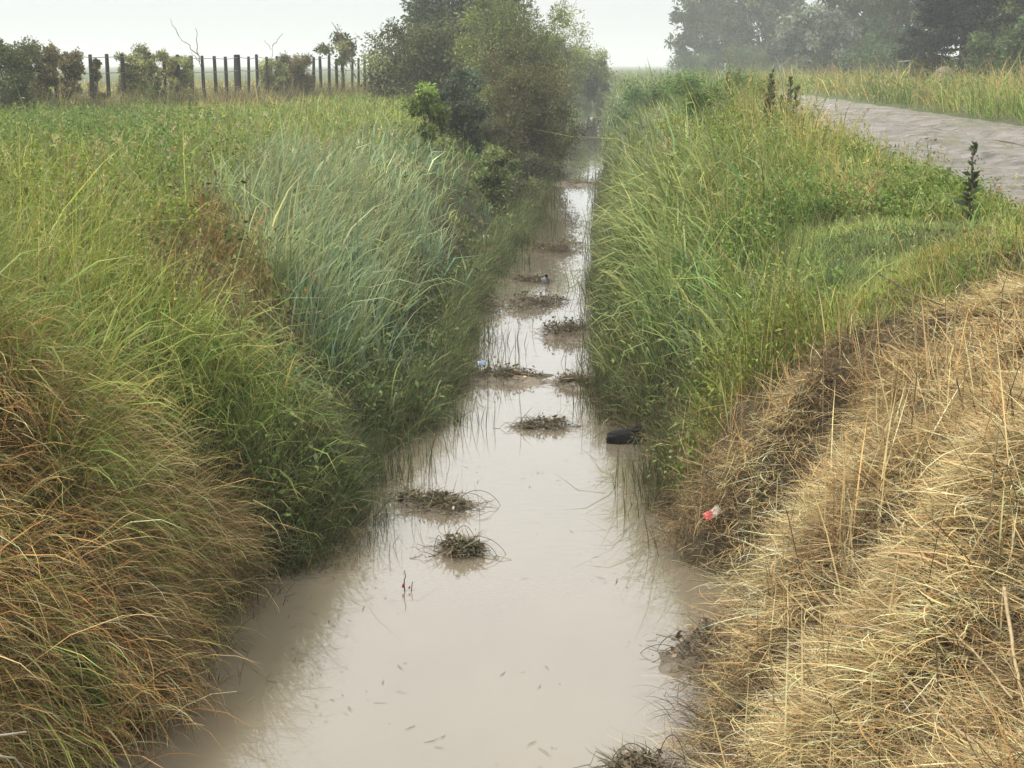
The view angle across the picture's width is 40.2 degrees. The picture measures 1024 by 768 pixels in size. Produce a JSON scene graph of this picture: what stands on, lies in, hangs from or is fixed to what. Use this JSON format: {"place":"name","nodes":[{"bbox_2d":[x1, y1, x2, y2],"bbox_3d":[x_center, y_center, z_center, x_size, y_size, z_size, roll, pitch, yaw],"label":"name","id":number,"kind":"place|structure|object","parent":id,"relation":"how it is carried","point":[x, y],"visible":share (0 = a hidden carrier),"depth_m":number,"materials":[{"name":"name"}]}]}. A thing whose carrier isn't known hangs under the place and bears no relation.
{"place":"outdoors","nodes":[
{"label":"outdoors","id":0,"kind":"place"},
{"bbox_2d":[102,108,749,767],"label":"water","id":1,"kind":"structure","parent":0,"point":[488,660],"depth_m":6.78,"materials":[{"name":"beige liquid"}]},
{"bbox_2d":[402,570,412,590],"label":"floating twig","id":2,"kind":"object","parent":1,"relation":"on","point":[403,585],"visible":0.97,"depth_m":7.09,"materials":[{"name":"wood"}]},
{"bbox_2d":[190,223,678,763],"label":"floating scraps","id":3,"kind":"object","parent":1,"relation":"on","point":[434,557],"visible":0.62,"depth_m":7.34,"materials":[{"name":"brown plant"}]},
{"bbox_2d":[377,479,498,517],"bbox_3d":[-0.451,0.684,8.463,0.766,0.168,0.536,1,13,4],"label":"debris raft","id":4,"kind":"object","parent":1,"relation":"on","point":[438,505],"visible":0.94,"depth_m":8.42,"materials":[{"name":"brown plant"}]},
{"bbox_2d":[410,525,510,566],"bbox_3d":[-0.311,0.871,7.633,0.513,0.181,0.434,-5,14,-22],"label":"debris raft","id":5,"kind":"object","parent":1,"relation":"on","point":[458,545],"visible":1,"depth_m":7.61,"materials":[{"name":"brown plant"}]},
{"bbox_2d":[460,355,556,384],"bbox_3d":[-0.190,-0.129,11.892,1.171,0.246,0.534,1,13,4],"label":"debris raft","id":6,"kind":"object","parent":1,"relation":"on","point":[523,376],"visible":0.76,"depth_m":11.82,"materials":[{"name":"brown plant"}]},
{"bbox_2d":[471,290,562,312],"bbox_3d":[-0.142,-0.911,15.386,1.407,0.249,0.787,-6,14,-26],"label":"debris raft","id":7,"kind":"object","parent":1,"relation":"on","point":[520,298],"visible":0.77,"depth_m":15.39,"materials":[{"name":"brown plant"}]},
{"bbox_2d":[499,271,558,282],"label":"debris raft","id":8,"kind":"object","parent":1,"relation":"on","point":[532,277],"visible":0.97,"depth_m":17.29,"materials":[{"name":"brown plant"}]},
{"bbox_2d":[497,410,587,431],"bbox_3d":[0.216,0.260,10.287,0.690,0.190,0.436,-4,14,-18],"label":"debris raft","id":9,"kind":"object","parent":1,"relation":"on","point":[547,422],"visible":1,"depth_m":10.28,"materials":[{"name":"brown plant"}]},
{"bbox_2d":[540,275,549,283],"bbox_3d":[0.407,-1.256,17.113,0.116,0.168,0.116,11,31,1],"label":"floating bottle","id":10,"kind":"object","parent":1,"relation":"on","point":[545,279],"visible":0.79,"depth_m":17.07,"materials":[{"name":"plastic"}]},
{"bbox_2d":[521,234,585,253],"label":"debris raft","id":11,"kind":"object","parent":1,"relation":"on","point":[558,246],"visible":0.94,"depth_m":20.10,"materials":[{"name":"brown plant"}]},
{"bbox_2d":[528,280,582,303],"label":"debris raft","id":12,"kind":"object","parent":1,"relation":"on","point":[558,297],"visible":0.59,"depth_m":15.74,"materials":[{"name":"brown plant"}]},
{"bbox_2d":[529,313,599,341],"bbox_3d":[0.576,-0.560,13.747,0.796,0.242,0.793,-7,15,-28],"label":"debris raft","id":13,"kind":"object","parent":1,"relation":"on","point":[570,331],"visible":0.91,"depth_m":13.72,"materials":[{"name":"brown plant"}]},
{"bbox_2d":[542,360,596,389],"bbox_3d":[0.548,-0.083,11.664,0.614,0.252,0.466,1,13,4],"label":"debris raft","id":14,"kind":"object","parent":1,"relation":"on","point":[567,380],"visible":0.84,"depth_m":11.63,"materials":[{"name":"brown plant"}]},
{"bbox_2d":[540,173,600,185],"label":"debris raft","id":15,"kind":"object","parent":1,"relation":"on","point":[575,182],"visible":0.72,"depth_m":31.18,"materials":[{"name":"brown plant"}]},
{"bbox_2d":[606,424,642,444],"bbox_3d":[0.791,0.364,9.865,0.269,0.128,0.110,-6,13,-1],"label":"black rubbish","id":16,"kind":"object","parent":1,"relation":"on","point":[614,437],"visible":0.88,"depth_m":9.83,"materials":[{"name":"black plastic"}]},
{"bbox_2d":[575,734,711,767],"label":"debris raft","id":17,"kind":"object","parent":1,"relation":"on","point":[632,758],"visible":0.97,"depth_m":5.26,"materials":[{"name":"brown plant"}]},
{"bbox_2d":[643,609,732,674],"bbox_3d":[0.881,1.151,6.316,0.611,0.252,0.562,1,13,4],"label":"debris raft","id":18,"kind":"object","parent":1,"relation":"on","point":[665,667],"visible":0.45,"depth_m":6.26,"materials":[{"name":"brown plant"}]},
{"bbox_2d":[0,0,1000,65],"label":"sky","id":19,"kind":"structure","parent":0,"point":[633,32],"materials":[{"name":"white"}]},
{"bbox_2d":[0,66,1023,767],"bbox_3d":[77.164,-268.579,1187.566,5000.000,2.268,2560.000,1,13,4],"label":"ground","id":20,"kind":"structure","parent":0,"point":[584,104],"depth_m":7.31,"materials":[{"name":"soil"}]},
{"bbox_2d":[0,755,23,767],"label":"pale stalk","id":21,"kind":"object","parent":20,"relation":"on","point":[15,760],"visible":1,"depth_m":3.59,"materials":[{"name":"beige plant"}]},
{"bbox_2d":[0,731,26,736],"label":"pale stalk","id":22,"kind":"object","parent":20,"relation":"on","point":[14,733],"visible":1,"depth_m":3.64,"materials":[{"name":"beige plant"}]},
{"bbox_2d":[0,35,45,112],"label":"climbing shrub","id":23,"kind":"object","parent":20,"relation":"on","point":[21,57],"visible":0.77,"depth_m":31.20,"materials":[{"name":"green plant"}]},
{"bbox_2d":[30,40,62,106],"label":"climbing shrub","id":24,"kind":"object","parent":20,"relation":"on","point":[49,63],"visible":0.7,"depth_m":32.78,"materials":[{"name":"green plant"}]},
{"bbox_2d":[58,46,85,104],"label":"climbing shrub","id":25,"kind":"object","parent":20,"relation":"on","point":[71,62],"visible":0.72,"depth_m":33.93,"materials":[{"name":"green plant"}]},
{"bbox_2d":[35,624,113,735],"bbox_3d":[-1.698,1.158,5.279,0.401,0.549,0.344,1,13,4],"label":"green weed","id":26,"kind":"object","parent":20,"relation":"on","point":[81,678],"visible":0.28,"depth_m":5.21,"materials":[{"name":"green plant"}]},
{"bbox_2d":[87,57,108,104],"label":"climbing shrub","id":27,"kind":"object","parent":20,"relation":"on","point":[96,66],"visible":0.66,"depth_m":35.14,"materials":[{"name":"green plant"}]},
{"bbox_2d":[113,51,149,102],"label":"climbing shrub","id":28,"kind":"object","parent":20,"relation":"on","point":[137,68],"visible":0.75,"depth_m":36.76,"materials":[{"name":"green plant"}]},
{"bbox_2d":[130,42,171,104],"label":"climbing shrub","id":29,"kind":"object","parent":20,"relation":"on","point":[154,79],"visible":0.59,"depth_m":37.87,"materials":[{"name":"green plant"}]},
{"bbox_2d":[0,235,326,767],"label":"dry tussock grass","id":30,"kind":"structure","parent":20,"relation":"on","point":[67,571],"depth_m":5.53,"materials":[{"name":"plant"}]},
{"bbox_2d":[162,55,196,104],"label":"climbing shrub","id":31,"kind":"object","parent":20,"relation":"on","point":[186,71],"visible":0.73,"depth_m":39.39,"materials":[{"name":"green plant"}]},
{"bbox_2d":[170,19,200,65],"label":"dead sapling","id":32,"kind":"object","parent":20,"relation":"on","point":[189,45],"visible":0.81,"depth_m":41.53,"materials":[{"name":"grey wood"}]},
{"bbox_2d":[18,51,378,105],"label":"post fence","id":33,"kind":"object","parent":20,"relation":"on","point":[237,71],"visible":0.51,"depth_m":42.53,"materials":[{"name":"brown wood"}]},
{"bbox_2d":[258,56,288,96],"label":"climbing shrub","id":34,"kind":"object","parent":20,"relation":"on","point":[278,66],"visible":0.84,"depth_m":45.65,"materials":[{"name":"green plant"}]},
{"bbox_2d":[265,33,282,89],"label":"dead twig","id":35,"kind":"object","parent":20,"relation":"on","point":[271,59],"visible":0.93,"depth_m":45.30,"materials":[{"name":"grey wood"}]},
{"bbox_2d":[278,49,321,96],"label":"climbing shrub","id":36,"kind":"object","parent":20,"relation":"on","point":[296,65],"visible":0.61,"depth_m":47.54,"materials":[{"name":"green plant"}]},
{"bbox_2d":[312,24,359,94],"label":"scrub tree","id":37,"kind":"object","parent":20,"relation":"on","point":[342,59],"visible":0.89,"depth_m":50.89,"materials":[{"name":"green plant"}]},
{"bbox_2d":[332,23,356,77],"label":"dead branch","id":38,"kind":"object","parent":20,"relation":"on","point":[346,51],"visible":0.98,"depth_m":47.10,"materials":[{"name":"wood"}]},
{"bbox_2d":[57,166,692,767],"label":"waterside stems","id":39,"kind":"object","parent":20,"relation":"on","point":[607,404],"visible":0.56,"depth_m":9.21,"materials":[{"name":"green plant"}]},
{"bbox_2d":[353,8,496,103],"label":"olive bush","id":40,"kind":"object","parent":20,"relation":"on","point":[428,51],"visible":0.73,"depth_m":44.24,"materials":[{"name":"green plant"}]},
{"bbox_2d":[400,79,452,146],"bbox_3d":[-1.503,-4.704,24.716,0.945,1.334,0.878,1,13,4],"label":"shrub","id":41,"kind":"object","parent":20,"relation":"on","point":[426,99],"visible":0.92,"depth_m":24.56,"materials":[{"name":"green plant"}]},
{"bbox_2d":[0,58,875,680],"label":"reed grass","id":42,"kind":"structure","parent":20,"relation":"on","point":[326,244],"depth_m":10.22,"materials":[{"name":"green plant"}]},
{"bbox_2d":[436,65,493,156],"bbox_3d":[-1.006,-5.106,26.524,1.248,1.824,1.160,-5,14,-22],"label":"shrub","id":43,"kind":"object","parent":20,"relation":"on","point":[467,123],"visible":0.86,"depth_m":26.39,"materials":[{"name":"green plant"}]},
{"bbox_2d":[399,0,541,53],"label":"round tree","id":44,"kind":"object","parent":20,"relation":"on","point":[424,9],"visible":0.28,"depth_m":57.00,"materials":[{"name":"green plant"}]},
{"bbox_2d":[467,144,521,208],"bbox_3d":[-0.327,-3.468,23.846,1.047,1.249,1.039,1,13,4],"label":"shrub","id":45,"kind":"object","parent":20,"relation":"on","point":[493,175],"visible":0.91,"depth_m":23.68,"materials":[{"name":"green plant"}]},
{"bbox_2d":[479,110,510,145],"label":"waterside shrub","id":46,"kind":"object","parent":20,"relation":"on","point":[494,130],"visible":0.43,"depth_m":29.47,"materials":[{"name":"green plant"}]},
{"bbox_2d":[0,17,1023,656],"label":"meadow grass","id":47,"kind":"structure","parent":20,"relation":"on","point":[222,97],"depth_m":10.27,"materials":[{"name":"green plant"}]},
{"bbox_2d":[445,0,588,111],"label":"willow tree","id":48,"kind":"object","parent":20,"relation":"on","point":[505,26],"visible":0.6,"depth_m":41.36,"materials":[{"name":"green plant"}]},
{"bbox_2d":[505,172,546,203],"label":"waterside shrub","id":49,"kind":"object","parent":20,"relation":"on","point":[516,186],"visible":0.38,"depth_m":25.38,"materials":[{"name":"green plant"}]},
{"bbox_2d":[470,12,602,171],"bbox_3d":[0.170,-6.713,32.469,3.927,3.714,3.487,1,13,4],"label":"willow bush","id":50,"kind":"object","parent":20,"relation":"on","point":[533,106],"visible":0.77,"depth_m":31.99,"materials":[{"name":"green plant"}]},
{"bbox_2d":[509,138,570,182],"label":"waterside shrub","id":51,"kind":"object","parent":20,"relation":"on","point":[526,167],"visible":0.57,"depth_m":31.50,"materials":[{"name":"green plant"}]},
{"bbox_2d":[535,132,575,161],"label":"waterside shrub","id":52,"kind":"object","parent":20,"relation":"on","point":[561,149],"visible":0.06,"depth_m":37.32,"materials":[{"name":"green plant"}]},
{"bbox_2d":[548,31,591,109],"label":"willow","id":53,"kind":"object","parent":20,"relation":"on","point":[579,53],"visible":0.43,"depth_m":71.84,"materials":[{"name":"green plant"}]},
{"bbox_2d":[547,13,613,101],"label":"willow","id":54,"kind":"object","parent":20,"relation":"on","point":[571,46],"visible":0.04,"depth_m":83.23,"materials":[{"name":"green plant"}]},
{"bbox_2d":[575,47,617,102],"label":"willow","id":55,"kind":"object","parent":20,"relation":"on","point":[598,74],"visible":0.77,"depth_m":81.44,"materials":[{"name":"green plant"}]},
{"bbox_2d":[599,84,650,125],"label":"weed clump","id":56,"kind":"object","parent":20,"relation":"on","point":[620,108],"visible":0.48,"depth_m":38.93,"materials":[{"name":"green plant"}]},
{"bbox_2d":[615,71,684,123],"bbox_3d":[3.259,-6.527,32.158,1.784,1.333,1.732,1,13,4],"label":"weed clump","id":57,"kind":"object","parent":20,"relation":"on","point":[650,88],"visible":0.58,"depth_m":32.05,"materials":[{"name":"green plant"}]},
{"bbox_2d":[659,65,726,113],"bbox_3d":[3.821,-6.013,29.178,1.605,1.235,1.499,1,13,4],"label":"weed clump","id":58,"kind":"object","parent":20,"relation":"on","point":[688,80],"visible":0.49,"depth_m":29.12,"materials":[{"name":"green plant"}]},
{"bbox_2d":[665,47,724,75],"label":"undergrowth","id":59,"kind":"object","parent":20,"relation":"on","point":[685,62],"visible":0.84,"depth_m":139.92,"materials":[{"name":"green plant"}]},
{"bbox_2d":[677,79,736,129],"bbox_3d":[2.888,-3.909,20.507,0.987,1.091,1.042,1,13,4],"label":"weed clump","id":60,"kind":"object","parent":20,"relation":"on","point":[688,102],"visible":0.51,"depth_m":20.37,"materials":[{"name":"green plant"}]},
{"bbox_2d":[664,0,753,73],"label":"roadside tree","id":61,"kind":"object","parent":20,"relation":"on","point":[696,17],"visible":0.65,"depth_m":142.59,"materials":[{"name":"green plant"}]},
{"bbox_2d":[724,71,730,100],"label":"thistle","id":62,"kind":"object","parent":20,"relation":"on","point":[726,84],"visible":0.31,"depth_m":23.30,"materials":[{"name":"green plant"}]},
{"bbox_2d":[721,68,781,109],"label":"weed clump","id":63,"kind":"object","parent":20,"relation":"on","point":[740,80],"visible":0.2,"depth_m":25.12,"materials":[{"name":"green plant"}]},
{"bbox_2d":[713,0,812,75],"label":"roadside tree","id":64,"kind":"object","parent":20,"relation":"on","point":[765,16],"visible":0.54,"depth_m":127.81,"materials":[{"name":"green plant"}]},
{"bbox_2d":[762,69,779,124],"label":"thistle","id":65,"kind":"object","parent":20,"relation":"on","point":[770,91],"visible":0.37,"depth_m":16.94,"materials":[{"name":"green plant"}]},
{"bbox_2d":[778,76,799,119],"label":"thistle","id":66,"kind":"object","parent":20,"relation":"on","point":[796,88],"visible":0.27,"depth_m":17.94,"materials":[{"name":"green plant"}]},
{"bbox_2d":[580,227,1023,767],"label":"matted straw","id":67,"kind":"object","parent":20,"relation":"on","point":[990,438],"visible":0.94,"depth_m":5.07,"materials":[{"name":"beige plant"}]},
{"bbox_2d":[703,504,721,520],"bbox_3d":[1.059,0.681,7.391,0.100,0.032,0.050,-30,59,-13],"label":"snack wrapper","id":68,"kind":"object","parent":67,"relation":"on","point":[706,515],"visible":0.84,"depth_m":7.39,"materials":[{"name":"plastic"}]},
{"bbox_2d":[816,558,861,562],"bbox_3d":[1.205,0.653,5.141,0.020,0.082,0.249,-7,15,-28],"label":"dry cane","id":69,"kind":"object","parent":67,"relation":"on","point":[831,559],"visible":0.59,"depth_m":5.20,"materials":[{"name":"beige plant"}]},
{"bbox_2d":[878,437,925,469],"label":"dark twig","id":70,"kind":"object","parent":67,"relation":"on","point":[904,454],"visible":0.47,"depth_m":5.36,"materials":[{"name":"brown wood"}]},
{"bbox_2d":[880,274,944,305],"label":"dark twig","id":71,"kind":"object","parent":67,"relation":"on","point":[883,276],"visible":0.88,"depth_m":7.32,"materials":[{"name":"brown wood"}]},
{"bbox_2d":[895,665,975,743],"bbox_3d":[1.180,0.894,3.858,0.056,0.159,0.708,0,13,0],"label":"dry cane","id":72,"kind":"object","parent":67,"relation":"on","point":[926,701],"visible":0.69,"depth_m":4.06,"materials":[{"name":"beige plant"}]},
{"bbox_2d":[956,378,963,436],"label":"dark twig","id":73,"kind":"object","parent":67,"relation":"on","point":[960,399],"visible":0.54,"depth_m":5.34,"materials":[{"name":"brown wood"}]},
{"bbox_2d":[1002,587,1023,706],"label":"dry cane","id":74,"kind":"object","parent":67,"relation":"on","point":[1007,612],"visible":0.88,"depth_m":3.84,"materials":[{"name":"beige plant"}]},
{"bbox_2d":[769,0,862,76],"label":"roadside tree","id":75,"kind":"object","parent":20,"relation":"on","point":[803,40],"visible":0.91,"depth_m":102.46,"materials":[{"name":"green plant"}]},
{"bbox_2d":[799,0,901,75],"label":"roadside tree","id":76,"kind":"object","parent":20,"relation":"on","point":[854,9],"visible":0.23,"depth_m":103.09,"materials":[{"name":"green plant"}]},
{"bbox_2d":[706,207,1011,375],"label":"turf","id":77,"kind":"structure","parent":20,"relation":"on","point":[869,268],"depth_m":8.99,"materials":[{"name":"green plant"}]},
{"bbox_2d":[836,36,896,77],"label":"undergrowth","id":78,"kind":"object","parent":20,"relation":"on","point":[855,54],"visible":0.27,"depth_m":84.15,"materials":[{"name":"green plant"}]},
{"bbox_2d":[860,36,913,80],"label":"undergrowth","id":79,"kind":"object","parent":20,"relation":"on","point":[882,55],"visible":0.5,"depth_m":79.92,"materials":[{"name":"green plant"}]},
{"bbox_2d":[896,60,910,79],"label":"gate frame","id":80,"kind":"object","parent":20,"relation":"on","point":[904,61],"visible":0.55,"depth_m":52.79,"materials":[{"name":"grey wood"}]},
{"bbox_2d":[849,0,973,52],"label":"roadside tree","id":81,"kind":"object","parent":20,"relation":"on","point":[898,11],"visible":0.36,"depth_m":88.48,"materials":[{"name":"green plant"}]},
{"bbox_2d":[908,46,937,81],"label":"undergrowth","id":82,"kind":"object","parent":20,"relation":"on","point":[919,61],"visible":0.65,"depth_m":57.30,"materials":[{"name":"green plant"}]},
{"bbox_2d":[933,66,953,84],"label":"tree stump","id":83,"kind":"object","parent":20,"relation":"on","point":[944,68],"visible":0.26,"depth_m":52.59,"materials":[{"name":"wood"}]},
{"bbox_2d":[888,0,1023,79],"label":"conifer","id":84,"kind":"object","parent":20,"relation":"on","point":[943,16],"visible":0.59,"depth_m":56.62,"materials":[{"name":"green plant"}]},
{"bbox_2d":[954,141,982,224],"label":"thistle","id":85,"kind":"object","parent":20,"relation":"on","point":[971,184],"visible":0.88,"depth_m":9.37,"materials":[{"name":"green plant"}]},
{"bbox_2d":[926,607,1013,699],"bbox_3d":[1.300,0.759,3.924,0.063,0.055,0.617,-1,13,-5],"label":"dry cane","id":86,"kind":"object","parent":20,"relation":"on","point":[976,654],"visible":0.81,"depth_m":4.01,"materials":[{"name":"beige plant"}]},
{"bbox_2d":[959,26,1016,90],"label":"undergrowth","id":87,"kind":"object","parent":20,"relation":"on","point":[985,47],"visible":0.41,"depth_m":53.01,"materials":[{"name":"green plant"}]},
{"bbox_2d":[969,0,1023,78],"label":"roadside tree","id":88,"kind":"object","parent":20,"relation":"on","point":[1021,5],"visible":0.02,"depth_m":61.62,"materials":[{"name":"green plant"}]},
{"bbox_2d":[970,0,1023,35],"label":"roadside tree","id":89,"kind":"object","parent":20,"relation":"on","point":[1005,9],"visible":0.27,"depth_m":55.16,"materials":[{"name":"green plant"}]},
{"bbox_2d":[995,19,1023,83],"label":"undergrowth","id":90,"kind":"object","parent":20,"relation":"on","point":[1014,44],"visible":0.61,"depth_m":49.29,"materials":[{"name":"green plant"}]},
{"bbox_2d":[739,90,1023,209],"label":"road","id":91,"kind":"structure","parent":0,"point":[1000,159],"depth_m":21.54,"materials":[{"name":"grey gravel"}]}
]}

